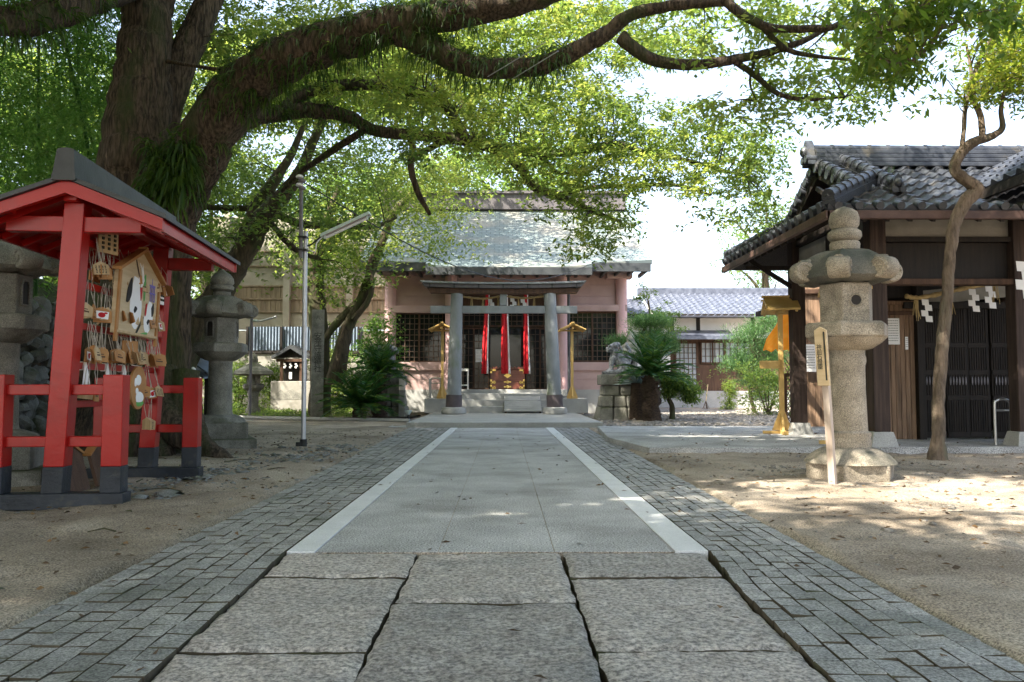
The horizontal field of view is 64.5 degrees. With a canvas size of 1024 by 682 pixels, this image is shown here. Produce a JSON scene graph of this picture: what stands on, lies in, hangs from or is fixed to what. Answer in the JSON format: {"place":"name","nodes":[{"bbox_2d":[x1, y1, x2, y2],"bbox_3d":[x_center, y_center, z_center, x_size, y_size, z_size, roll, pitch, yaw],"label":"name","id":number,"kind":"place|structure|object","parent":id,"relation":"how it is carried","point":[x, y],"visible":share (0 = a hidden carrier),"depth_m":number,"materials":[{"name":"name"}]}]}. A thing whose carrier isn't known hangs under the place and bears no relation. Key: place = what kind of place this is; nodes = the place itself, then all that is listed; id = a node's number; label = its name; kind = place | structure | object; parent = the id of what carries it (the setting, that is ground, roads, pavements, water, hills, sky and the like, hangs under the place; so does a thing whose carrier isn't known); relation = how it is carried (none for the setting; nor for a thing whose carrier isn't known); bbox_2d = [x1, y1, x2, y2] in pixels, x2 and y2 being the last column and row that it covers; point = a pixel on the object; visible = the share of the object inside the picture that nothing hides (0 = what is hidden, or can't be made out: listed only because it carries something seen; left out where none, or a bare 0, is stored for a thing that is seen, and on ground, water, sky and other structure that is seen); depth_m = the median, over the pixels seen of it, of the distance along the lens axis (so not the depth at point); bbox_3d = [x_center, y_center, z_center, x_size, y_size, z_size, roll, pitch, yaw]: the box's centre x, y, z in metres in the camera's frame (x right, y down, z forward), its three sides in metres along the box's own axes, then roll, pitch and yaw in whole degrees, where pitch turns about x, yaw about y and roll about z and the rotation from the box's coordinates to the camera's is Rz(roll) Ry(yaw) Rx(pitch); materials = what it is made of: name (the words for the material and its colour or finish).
{"place":"outdoors","nodes":[
{"label":"outdoors","id":0,"kind":"place"},
{"bbox_2d":[32,278,57,302],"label":"bank","id":1,"kind":"structure","parent":0,"point":[51,297],"depth_m":15.27,"materials":[{"name":"plant"}]},
{"bbox_2d":[0,0,182,310],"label":"bamboo thicket","id":2,"kind":"object","parent":1,"relation":"on","point":[81,98],"visible":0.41,"depth_m":12.65,"materials":[{"name":"green plant"}]},
{"bbox_2d":[0,42,245,285],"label":"background tree","id":3,"kind":"object","parent":1,"relation":"on","point":[215,202],"visible":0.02,"depth_m":18.91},
{"bbox_2d":[1,29,538,384],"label":"forked tree","id":4,"kind":"object","parent":1,"relation":"on","point":[349,315],"visible":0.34,"depth_m":23.41,"materials":[{"name":"green plant"}]},
{"bbox_2d":[191,91,408,367],"bbox_3d":[-5.286,-2.362,19.586,6.014,7.967,10.490,1,-4,-20],"label":"leaning tree","id":5,"kind":"object","parent":1,"relation":"on","point":[264,208],"visible":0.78,"depth_m":17.77,"materials":[{"name":"green plant"}]},
{"bbox_2d":[0,428,449,681],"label":"sett paving","id":6,"kind":"structure","parent":0,"point":[169,603],"depth_m":3.59,"materials":[{"name":"stone"}]},
{"bbox_2d":[237,409,424,417],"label":"soil","id":7,"kind":"structure","parent":0,"point":[412,414],"depth_m":24.74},
{"bbox_2d":[202,358,266,410],"bbox_3d":[-9.775,1.228,28.906,2.272,3.195,1.814,0,-3,-1],"label":"garden shrub","id":8,"kind":"object","parent":7,"relation":"on","point":[236,389],"visible":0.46,"depth_m":28.75,"materials":[{"name":"green plant"}]},
{"bbox_2d":[233,352,273,413],"bbox_3d":[-8.402,1.394,26.379,1.320,2.048,1.320,0,-3,-1],"label":"garden lantern","id":9,"kind":"object","parent":7,"relation":"on","point":[258,370],"visible":0.71,"depth_m":26.19,"materials":[{"name":"grey stone"}]},
{"bbox_2d":[246,360,283,407],"bbox_3d":[-9.035,1.725,30.825,1.963,2.011,1.617,0,-3,-1],"label":"garden shrub","id":10,"kind":"object","parent":7,"relation":"on","point":[276,374],"visible":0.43,"depth_m":30.71,"materials":[{"name":"green plant"}]},
{"bbox_2d":[200,352,363,408],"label":"garden wall","id":11,"kind":"structure","parent":7,"relation":"on","point":[264,358],"depth_m":32.50,"materials":[{"name":"paint"}]},
{"bbox_2d":[270,345,310,410],"bbox_3d":[-7.888,1.377,29.440,1.409,2.435,1.300,0,-3,-1],"label":"shrine","id":12,"kind":"object","parent":7,"relation":"on","point":[286,393],"visible":0.71,"depth_m":28.88,"materials":[{"name":"paint"}]},
{"bbox_2d":[203,405,412,417],"bbox_3d":[-9.846,2.048,21.866,13.286,0.468,18.536,0,-3,-1],"label":"ground cover","id":13,"kind":"object","parent":7,"relation":"on","point":[272,412],"visible":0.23,"depth_m":25.23,"materials":[{"name":"green plant"}]},
{"bbox_2d":[310,309,324,416],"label":"stone pillar","id":14,"kind":"structure","parent":7,"relation":"on","point":[317,362],"depth_m":23.38,"materials":[{"name":"stone"}]},
{"bbox_2d":[268,174,413,415],"bbox_3d":[-5.311,-1.334,25.042,4.819,7.307,3.433,0,-3,-1],"label":"dark tree","id":15,"kind":"object","parent":7,"relation":"on","point":[316,301],"visible":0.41,"depth_m":24.79,"materials":[{"name":"green plant"}]},
{"bbox_2d":[348,308,409,374],"bbox_3d":[-4.353,0.806,26.405,2.220,3.789,1.902,0,-3,-1],"label":"corner shrub","id":16,"kind":"object","parent":7,"relation":"on","point":[376,335],"visible":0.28,"depth_m":26.28,"materials":[{"name":"green plant"}]},
{"bbox_2d":[341,334,417,417],"bbox_3d":[-3.774,1.065,23.372,2.235,2.602,2.216,0,-3,-1],"label":"cycad","id":17,"kind":"object","parent":7,"relation":"on","point":[378,359],"visible":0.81,"depth_m":23.13,"materials":[{"name":"green plant"}]},
{"bbox_2d":[398,379,405,418],"bbox_3d":[-3.185,1.699,23.510,0.180,1.210,0.200,0,-3,-1],"label":"marker post","id":18,"kind":"object","parent":7,"relation":"on","point":[401,408],"visible":0.69,"depth_m":23.41,"materials":[{"name":"grey stone"}]},
{"bbox_2d":[151,553,827,681],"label":"granite paving","id":19,"kind":"structure","parent":0,"point":[398,617],"depth_m":3.09,"materials":[{"name":"stone"}]},
{"bbox_2d":[316,428,673,552],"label":"path","id":20,"kind":"structure","parent":0,"point":[582,511],"depth_m":6.11,"materials":[{"name":"concrete"}]},
{"bbox_2d":[0,407,1023,666],"bbox_3d":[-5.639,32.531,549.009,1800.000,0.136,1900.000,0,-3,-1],"label":"ground","id":21,"kind":"structure","parent":0,"point":[980,593],"depth_m":5.46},
{"bbox_2d":[0,240,59,486],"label":"stone lantern","id":22,"kind":"object","parent":21,"relation":"on","point":[21,268],"visible":0.72,"depth_m":7.72,"materials":[{"name":"stone"}]},
{"bbox_2d":[19,296,55,435],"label":"stone wall","id":23,"kind":"structure","parent":21,"relation":"on","point":[35,359],"depth_m":11.74,"materials":[{"name":"stone"}]},
{"bbox_2d":[0,33,99,284],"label":"background tree","id":24,"kind":"object","parent":21,"relation":"on","point":[35,112],"visible":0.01,"depth_m":22.52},
{"bbox_2d":[43,447,89,490],"bbox_3d":[-3.686,1.034,6.729,0.155,0.449,0.603,0,-3,-6],"label":"old votive board","id":25,"kind":"object","parent":21,"relation":"on","point":[79,480],"visible":0.27,"depth_m":6.87,"materials":[{"name":"brown wood"}]},
{"bbox_2d":[83,447,100,485],"bbox_3d":[-3.753,1.094,7.424,0.155,0.409,0.553,0,-3,-6],"label":"old votive board","id":26,"kind":"object","parent":21,"relation":"on","point":[93,454],"visible":0.24,"depth_m":7.21,"materials":[{"name":"brown wood"}]},
{"bbox_2d":[0,147,239,510],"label":"votive rack","id":27,"kind":"object","parent":21,"relation":"on","point":[67,205],"visible":0.87,"depth_m":6.22,"materials":[{"name":"red wood"}]},
{"bbox_2d":[92,237,109,274],"bbox_3d":[-3.302,-0.681,6.489,0.036,0.302,0.150,-7,1,22],"label":"votive plaque","id":28,"kind":"object","parent":27,"relation":"hanging from","point":[96,267],"visible":1,"depth_m":6.48,"materials":[{"name":"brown wood"}]},
{"bbox_2d":[91,283,111,320],"bbox_3d":[-3.365,-0.326,6.681,0.150,0.308,0.036,10,-8,-44],"label":"votive plaque","id":29,"kind":"object","parent":27,"relation":"hanging from","point":[104,313],"visible":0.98,"depth_m":6.67,"materials":[{"name":"beige wood"}]},
{"bbox_2d":[97,215,118,255],"bbox_3d":[-3.353,-0.889,6.683,0.104,0.344,0.220,-1,-3,14],"label":"hung card","id":30,"kind":"object","parent":27,"relation":"hanging from","point":[109,243],"visible":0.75,"depth_m":6.66,"materials":[{"name":"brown wood"}]},
{"bbox_2d":[122,336,137,362],"bbox_3d":[-3.464,0.027,7.288,0.096,0.344,0.200,-1,-3,13],"label":"hung card","id":31,"kind":"object","parent":27,"relation":"hanging from","point":[126,349],"visible":0.51,"depth_m":7.26,"materials":[{"name":"beige wood"}]},
{"bbox_2d":[130,365,145,408],"bbox_3d":[-3.487,0.425,7.515,0.081,0.415,0.400,0,-3,-4],"label":"painted plaque","id":32,"kind":"object","parent":27,"relation":"attached to","point":[137,384],"visible":0.99,"depth_m":7.48,"materials":[{"name":"orange wood"}]},
{"bbox_2d":[110,247,166,346],"bbox_3d":[-3.330,-0.407,7.272,0.112,0.871,1.132,0,-3,-6],"label":"painted votive board","id":33,"kind":"object","parent":27,"relation":"hanging from","point":[132,296],"visible":1,"depth_m":7.20,"materials":[{"name":"beige wood"}]},
{"bbox_2d":[2,43,352,299],"bbox_3d":[-14.255,-4.154,32.249,8.868,14.203,14.358,-3,-5,45],"label":"background tree","id":34,"kind":"object","parent":21,"relation":"on","point":[254,259],"visible":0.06,"depth_m":33.52,"materials":[{"name":"plant"}]},
{"bbox_2d":[196,358,208,414],"bbox_3d":[-6.838,0.978,18.053,0.767,1.923,1.244,0,-3,7],"label":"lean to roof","id":35,"kind":"object","parent":21,"relation":"on","point":[202,366],"visible":0.21,"depth_m":17.89,"materials":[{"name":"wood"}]},
{"bbox_2d":[191,192,243,296],"bbox_3d":[-10.220,-1.777,22.076,5.906,8.296,6.860,0,-3,-1],"label":"background tree","id":36,"kind":"object","parent":21,"relation":"on","point":[208,276],"visible":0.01,"depth_m":22.70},
{"bbox_2d":[192,269,257,448],"bbox_3d":[-4.472,0.257,12.461,1.101,2.797,1.072,2,-4,-28],"label":"stone lantern","id":37,"kind":"object","parent":21,"relation":"on","point":[221,311],"visible":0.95,"depth_m":12.25,"materials":[{"name":"stone"}]},
{"bbox_2d":[96,443,371,504],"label":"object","id":38,"kind":"object","parent":21,"relation":"on","point":[169,493],"visible":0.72,"depth_m":8.90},
{"bbox_2d":[96,131,382,279],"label":"background tree","id":39,"kind":"object","parent":21,"relation":"on","point":[314,187],"visible":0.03,"depth_m":40.16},
{"bbox_2d":[211,213,384,347],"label":"panel wall","id":40,"kind":"structure","parent":21,"relation":"on","point":[281,307],"depth_m":36.04,"materials":[{"name":"concrete"}]},
{"bbox_2d":[246,327,362,351],"bbox_3d":[-8.434,1.105,32.896,4.730,3.375,0.220,0,-3,-1],"label":"sheet fence","id":41,"kind":"object","parent":21,"relation":"on","point":[271,339],"visible":0.52,"depth_m":32.96,"materials":[{"name":"grey metal"}]},
{"bbox_2d":[238,415,410,421],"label":"kerb","id":42,"kind":"structure","parent":21,"relation":"on","point":[316,419],"depth_m":21.88,"materials":[{"name":"stone"}]},
{"bbox_2d":[296,174,371,446],"bbox_3d":[-2.787,-0.461,12.594,1.175,4.269,0.250,0,-3,-1],"label":"lamp pole","id":43,"kind":"object","parent":21,"relation":"on","point":[303,249],"visible":0.98,"depth_m":12.59,"materials":[{"name":"metal"}]},
{"bbox_2d":[303,182,591,280],"bbox_3d":[-0.329,-2.183,19.470,0.022,1.465,14.837,-1,-4,23],"label":"overhead wire","id":44,"kind":"object","parent":43,"relation":"attached to","point":[425,252],"visible":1,"depth_m":16.06,"materials":[{"name":"black metal"}]},
{"bbox_2d":[315,358,405,419],"bbox_3d":[-4.095,1.387,22.106,2.547,1.948,2.539,0,-3,-1],"label":"cycad","id":45,"kind":"object","parent":21,"relation":"on","point":[359,390],"visible":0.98,"depth_m":21.80,"materials":[{"name":"green plant"}]},
{"bbox_2d":[366,375,408,418],"bbox_3d":[-3.691,1.678,24.107,1.239,1.320,1.263,0,-3,-1],"label":"dog pedestal","id":46,"kind":"object","parent":21,"relation":"on","point":[392,390],"visible":0.32,"depth_m":23.62,"materials":[{"name":"grey stone"}]},
{"bbox_2d":[320,129,529,296],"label":"background tree","id":47,"kind":"object","parent":21,"relation":"on","point":[479,183],"visible":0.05,"depth_m":41.09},
{"bbox_2d":[0,0,961,457],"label":"camphor tree","id":48,"kind":"object","parent":21,"relation":"on","point":[384,60],"visible":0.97,"depth_m":11.56,"materials":[{"name":"green plant"}]},
{"bbox_2d":[388,425,596,427],"bbox_3d":[-0.193,2.018,18.694,5.200,0.120,0.840,0,-3,-1],"label":"threshold","id":49,"kind":"object","parent":21,"relation":"on","point":[402,426],"visible":0.21,"depth_m":18.28,"materials":[{"name":"stone"}]},
{"bbox_2d":[287,428,707,559],"bbox_3d":[-0.148,1.594,11.361,2.318,0.084,13.826,0,-3,-1],"label":"path edging","id":50,"kind":"object","parent":21,"relation":"on","point":[670,534],"visible":0.68,"depth_m":6.03,"materials":[{"name":"white stone"}]},
{"bbox_2d":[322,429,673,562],"bbox_3d":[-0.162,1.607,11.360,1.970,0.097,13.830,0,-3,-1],"label":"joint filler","id":51,"kind":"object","parent":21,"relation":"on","point":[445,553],"visible":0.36,"depth_m":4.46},
{"bbox_2d":[406,413,602,426],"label":"platform","id":52,"kind":"structure","parent":21,"relation":"on","point":[504,420],"depth_m":19.34,"materials":[{"name":"stone"}]},
{"bbox_2d":[420,280,585,413],"bbox_3d":[-0.263,0.197,24.127,4.932,3.940,0.750,0,-3,-1],"label":"torii","id":53,"kind":"object","parent":52,"relation":"on","point":[456,310],"visible":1,"depth_m":24.00,"materials":[{"name":"stone"}]},
{"bbox_2d":[463,295,543,305],"bbox_3d":[-0.289,-1.118,24.503,2.598,0.548,0.086,0,-3,-1],"label":"straw rope","id":54,"kind":"object","parent":53,"relation":"hanging from","point":[512,300],"visible":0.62,"depth_m":24.49,"materials":[{"name":"fabric"}]},
{"bbox_2d":[424,393,587,412],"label":"stone steps","id":55,"kind":"structure","parent":52,"relation":"on","point":[482,402],"depth_m":25.55,"materials":[{"name":"stone"}]},
{"bbox_2d":[428,322,449,398],"bbox_3d":[-2.204,0.619,25.686,0.820,2.399,0.900,0,-3,-1],"label":"lantern stand","id":56,"kind":"object","parent":55,"relation":"on","point":[442,394],"visible":0.84,"depth_m":25.62,"materials":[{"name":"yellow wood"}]},
{"bbox_2d":[504,392,541,412],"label":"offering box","id":57,"kind":"structure","parent":55,"relation":"on","point":[522,406],"depth_m":25.35,"materials":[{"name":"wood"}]},
{"bbox_2d":[558,322,585,398],"bbox_3d":[1.904,0.622,25.728,0.820,2.399,0.900,0,-3,-1],"label":"lantern stand","id":58,"kind":"object","parent":55,"relation":"on","point":[572,394],"visible":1,"depth_m":25.65,"materials":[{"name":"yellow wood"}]},
{"bbox_2d":[402,107,606,190],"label":"background tree","id":59,"kind":"object","parent":21,"relation":"on","point":[493,176],"visible":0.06,"depth_m":40.74,"materials":[{"name":"plant"}]},
{"bbox_2d":[359,190,651,413],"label":"shrine hall","id":60,"kind":"structure","parent":21,"relation":"on","point":[515,248],"depth_m":28.63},
{"bbox_2d":[396,313,442,361],"bbox_3d":[-3.263,-0.116,28.549,1.680,1.761,0.105,0,-3,-1],"label":"window","id":61,"kind":"structure","parent":60,"relation":"in","point":[423,345],"depth_m":28.57,"materials":[{"name":"brown wood"}]},
{"bbox_2d":[462,327,488,388],"bbox_3d":[-1.362,0.623,28.857,1.089,2.209,0.105,0,-3,-1],"label":"door","id":62,"kind":"structure","parent":60,"relation":"in","point":[472,337],"depth_m":28.87,"materials":[{"name":"brown wood"}]},
{"bbox_2d":[481,295,489,373],"bbox_3d":[-0.871,-0.368,27.142,0.303,2.920,0.203,0,-3,-1],"label":"bell rope","id":63,"kind":"object","parent":60,"relation":"hanging from","point":[484,370],"visible":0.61,"depth_m":27.06,"materials":[{"name":"red fabric"}]},
{"bbox_2d":[501,295,510,373],"bbox_3d":[-0.204,-0.368,27.149,0.316,2.919,0.203,0,-3,-1],"label":"bell rope","id":64,"kind":"object","parent":60,"relation":"hanging from","point":[505,361],"visible":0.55,"depth_m":27.07,"materials":[{"name":"red fabric"}]},
{"bbox_2d":[489,366,524,388],"bbox_3d":[-0.153,1.250,27.458,1.216,0.761,0.690,0,-3,-1],"label":"offertory box","id":65,"kind":"object","parent":60,"relation":"on","point":[515,379],"visible":0.95,"depth_m":27.16,"materials":[{"name":"brown paint"}]},
{"bbox_2d":[490,327,523,367],"bbox_3d":[-0.160,0.608,28.988,1.317,2.254,0.010,0,-3,-1],"label":"glass door","id":66,"kind":"structure","parent":60,"relation":"in","point":[515,333],"depth_m":29.00,"materials":[{"name":"glass"}]},
{"bbox_2d":[523,295,529,373],"bbox_3d":[0.495,-0.367,27.156,0.240,2.919,0.203,0,-3,-1],"label":"bell rope","id":67,"kind":"object","parent":60,"relation":"hanging from","point":[526,359],"visible":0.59,"depth_m":27.08,"materials":[{"name":"red fabric"}]},
{"bbox_2d":[526,327,546,388],"bbox_3d":[1.000,0.625,28.881,1.000,2.209,0.105,0,-3,-1],"label":"door","id":68,"kind":"structure","parent":60,"relation":"in","point":[537,378],"depth_m":28.89,"materials":[{"name":"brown wood"}]},
{"bbox_2d":[570,312,615,361],"bbox_3d":[2.833,-0.146,28.614,1.710,1.784,0.105,0,-3,-1],"label":"window","id":69,"kind":"structure","parent":60,"relation":"in","point":[587,347],"depth_m":28.64,"materials":[{"name":"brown wood"}]},
{"bbox_2d":[521,134,648,238],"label":"background tree","id":70,"kind":"object","parent":21,"relation":"on","point":[636,230],"visible":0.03,"depth_m":41.44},
{"bbox_2d":[594,374,637,419],"bbox_3d":[2.979,1.607,22.877,1.239,1.320,1.263,0,-3,-1],"label":"dog pedestal","id":71,"kind":"object","parent":21,"relation":"on","point":[612,403],"visible":0.7,"depth_m":22.38,"materials":[{"name":"grey stone"}]},
{"bbox_2d":[602,342,631,373],"bbox_3d":[2.979,0.487,22.942,0.840,0.924,0.500,0,-3,-1],"label":"guardian dog","id":72,"kind":"object","parent":71,"relation":"on","point":[614,358],"visible":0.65,"depth_m":22.79},
{"bbox_2d":[612,330,698,420],"bbox_3d":[3.765,0.975,21.586,2.233,2.604,2.223,-2,-4,29],"label":"cycad","id":73,"kind":"object","parent":21,"relation":"on","point":[650,361],"visible":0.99,"depth_m":21.40,"materials":[{"name":"green plant"}]},
{"bbox_2d":[627,281,689,356],"bbox_3d":[5.763,0.347,32.922,2.500,5.302,3.179,-2,-4,30],"label":"background tree","id":74,"kind":"object","parent":21,"relation":"on","point":[643,295],"visible":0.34,"depth_m":32.51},
{"bbox_2d":[577,407,789,425],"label":"gravel","id":75,"kind":"structure","parent":21,"relation":"on","point":[676,411],"depth_m":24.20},
{"bbox_2d":[613,366,644,419],"bbox_3d":[3.353,1.372,22.280,1.214,1.722,1.281,0,-3,-1],"label":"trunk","id":76,"kind":"object","parent":75,"relation":"on","point":[635,407],"visible":0.66,"depth_m":22.11,"materials":[{"name":"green plant"}]},
{"bbox_2d":[597,308,688,375],"bbox_3d":[4.026,0.620,25.058,2.800,3.458,1.934,0,-3,8],"label":"clipped pine","id":77,"kind":"object","parent":75,"relation":"on","point":[652,320],"visible":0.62,"depth_m":24.92,"materials":[{"name":"plant"}]},
{"bbox_2d":[652,369,706,419],"bbox_3d":[4.562,1.441,22.603,1.862,1.525,1.193,0,-3,-1],"label":"garden tree","id":78,"kind":"object","parent":75,"relation":"on","point":[670,388],"visible":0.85,"depth_m":22.46,"materials":[{"name":"plant"}]},
{"bbox_2d":[717,376,740,409],"bbox_3d":[8.797,2.104,33.004,1.084,1.568,0.880,0,-3,-1],"label":"clipped shrub","id":79,"kind":"object","parent":75,"relation":"on","point":[728,386],"visible":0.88,"depth_m":32.94,"materials":[{"name":"green plant"}]},
{"bbox_2d":[709,350,789,415],"bbox_3d":[8.035,1.462,26.088,3.113,2.360,2.751,-1,-4,24],"label":"shade shrub","id":80,"kind":"object","parent":75,"relation":"on","point":[768,408],"visible":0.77,"depth_m":25.97,"materials":[{"name":"green plant"}]},
{"bbox_2d":[805,287,824,426],"bbox_3d":[7.332,0.240,17.070,2.572,3.223,0.100,0,-3,-1],"label":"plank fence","id":81,"kind":"object","parent":75,"relation":"on","point":[815,407],"visible":0.01,"depth_m":17.04,"materials":[{"name":"brown wood"}]},
{"bbox_2d":[806,344,815,371],"bbox_3d":[6.217,0.357,16.957,0.268,0.573,0.015,0,-3,-1],"label":"white sign","id":82,"kind":"object","parent":81,"relation":"attached to","point":[811,357],"visible":0.85,"depth_m":16.95,"materials":[{"name":"paper"}]},
{"bbox_2d":[627,288,789,407],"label":"tiled house","id":83,"kind":"structure","parent":21,"relation":"on","point":[706,314],"depth_m":36.63,"materials":[{"name":"white paint"}]},
{"bbox_2d":[675,342,697,385],"bbox_3d":[7.849,1.138,36.537,1.010,2.158,0.080,0,-3,-1],"label":"door","id":84,"kind":"structure","parent":83,"relation":"in","point":[691,356],"depth_m":36.56,"materials":[{"name":"paper"}]},
{"bbox_2d":[700,342,724,362],"bbox_3d":[9.048,0.521,36.585,1.098,0.980,0.080,0,-3,-1],"label":"window","id":85,"kind":"structure","parent":83,"relation":"in","point":[708,350],"depth_m":36.59,"materials":[{"name":"white wood"}]},
{"bbox_2d":[701,184,796,287],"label":"background tree","id":86,"kind":"object","parent":21,"relation":"on","point":[764,281],"visible":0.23,"depth_m":47.66,"materials":[{"name":"plant"}]},
{"bbox_2d":[711,314,789,413],"bbox_3d":[8.336,0.608,27.528,3.289,3.782,2.322,0,-3,-1],"label":"clipped pine","id":87,"kind":"object","parent":21,"relation":"on","point":[762,327],"visible":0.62,"depth_m":27.46,"materials":[{"name":"plant"}]},
{"bbox_2d":[784,358,790,421],"bbox_3d":[5.370,1.061,15.621,0.264,1.481,0.050,0,-3,-1],"label":"lattice panel","id":88,"kind":"object","parent":21,"relation":"on","point":[786,382],"visible":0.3,"depth_m":15.61,"materials":[{"name":"brown wood"}]},
{"bbox_2d":[814,327,836,483],"bbox_3d":[2.982,0.631,7.703,0.172,1.529,0.135,3,-4,-41],"label":"wooden signpost","id":89,"kind":"object","parent":21,"relation":"on","point":[822,357],"visible":0.98,"depth_m":7.69,"materials":[{"name":"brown wood"}]},
{"bbox_2d":[657,454,1023,572],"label":"brown pebbles","id":90,"kind":"object","parent":21,"relation":"on","point":[888,529],"visible":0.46,"depth_m":8.02,"materials":[{"name":"gravel"}]},
{"bbox_2d":[789,206,902,481],"bbox_3d":[3.404,0.009,8.248,1.106,2.790,1.038,0,-3,-1],"label":"stone lantern","id":91,"kind":"object","parent":21,"relation":"on","point":[845,273],"visible":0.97,"depth_m":8.04,"materials":[{"name":"stone"}]},
{"bbox_2d":[821,0,1023,102],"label":"broadleaf tree","id":92,"kind":"object","parent":21,"relation":"on","point":[919,21],"visible":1,"depth_m":7.85,"materials":[{"name":"green plant"}]},
{"bbox_2d":[925,0,1023,460],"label":"crooked tree","id":93,"kind":"object","parent":21,"relation":"on","point":[992,76],"visible":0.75,"depth_m":9.98,"materials":[{"name":"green plant"}]},
{"bbox_2d":[0,428,1023,681],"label":"fallen leaves","id":94,"kind":"object","parent":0,"point":[598,484],"depth_m":6.73,"materials":[{"name":"plant"}]},
{"bbox_2d":[0,0,1023,330],"label":"sky","id":95,"kind":"structure","parent":0,"point":[680,259],"materials":[{"name":"white"}]},
{"bbox_2d":[555,427,1023,681],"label":"sett paving","id":96,"kind":"structure","parent":0,"point":[829,620],"depth_m":3.42,"materials":[{"name":"stone"}]},
{"bbox_2d":[597,426,1023,453],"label":"pavement","id":97,"kind":"structure","parent":0,"point":[646,439],"depth_m":12.27,"materials":[{"name":"concrete"}]},
{"bbox_2d":[759,295,800,434],"bbox_3d":[4.766,0.415,14.455,0.714,2.457,1.000,-1,-3,11],"label":"lantern stand","id":98,"kind":"object","parent":97,"relation":"on","point":[779,306],"visible":0.97,"depth_m":14.38,"materials":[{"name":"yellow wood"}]},
{"bbox_2d":[722,140,1023,446],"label":"gate building","id":99,"kind":"structure","parent":97,"relation":"on","point":[904,208],"depth_m":12.76,"materials":[{"name":"wood"}]},
{"bbox_2d":[761,300,788,351],"bbox_3d":[5.056,-0.310,14.982,0.624,1.006,0.986,0,-3,-1],"label":"orange banner","id":100,"kind":"object","parent":99,"relation":"hanging from","point":[771,344],"visible":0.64,"depth_m":15.39,"materials":[{"name":"fabric"}]},
{"bbox_2d":[888,318,899,343],"bbox_3d":[6.046,-0.153,12.907,0.234,0.416,0.015,0,-3,-1],"label":"paper notice","id":101,"kind":"object","parent":99,"relation":"attached to","point":[893,332],"visible":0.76,"depth_m":12.90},
{"bbox_2d":[904,286,999,321],"bbox_3d":[6.694,-0.625,12.325,1.445,0.684,0.086,0,-3,-1],"label":"straw rope","id":102,"kind":"object","parent":99,"relation":"hanging from","point":[972,292],"visible":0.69,"depth_m":12.30,"materials":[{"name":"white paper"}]},
{"bbox_2d":[993,398,1009,444],"bbox_3d":[7.011,1.144,11.586,0.368,0.672,0.070,2,-4,-27],"label":"barrier rail","id":103,"kind":"object","parent":97,"relation":"on","point":[994,418],"visible":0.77,"depth_m":11.52,"materials":[{"name":"metal"}]},
{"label":"side path","id":104,"kind":"structure","parent":0,"visible":0},
{"bbox_2d":[248,316,276,415],"bbox_3d":[-7.351,0.754,23.900,0.791,3.042,0.135,0,-3,-1],"label":"street lamp","id":105,"kind":"object","parent":104,"relation":"on","point":[252,320],"visible":0.93,"depth_m":23.90,"materials":[{"name":"metal"}]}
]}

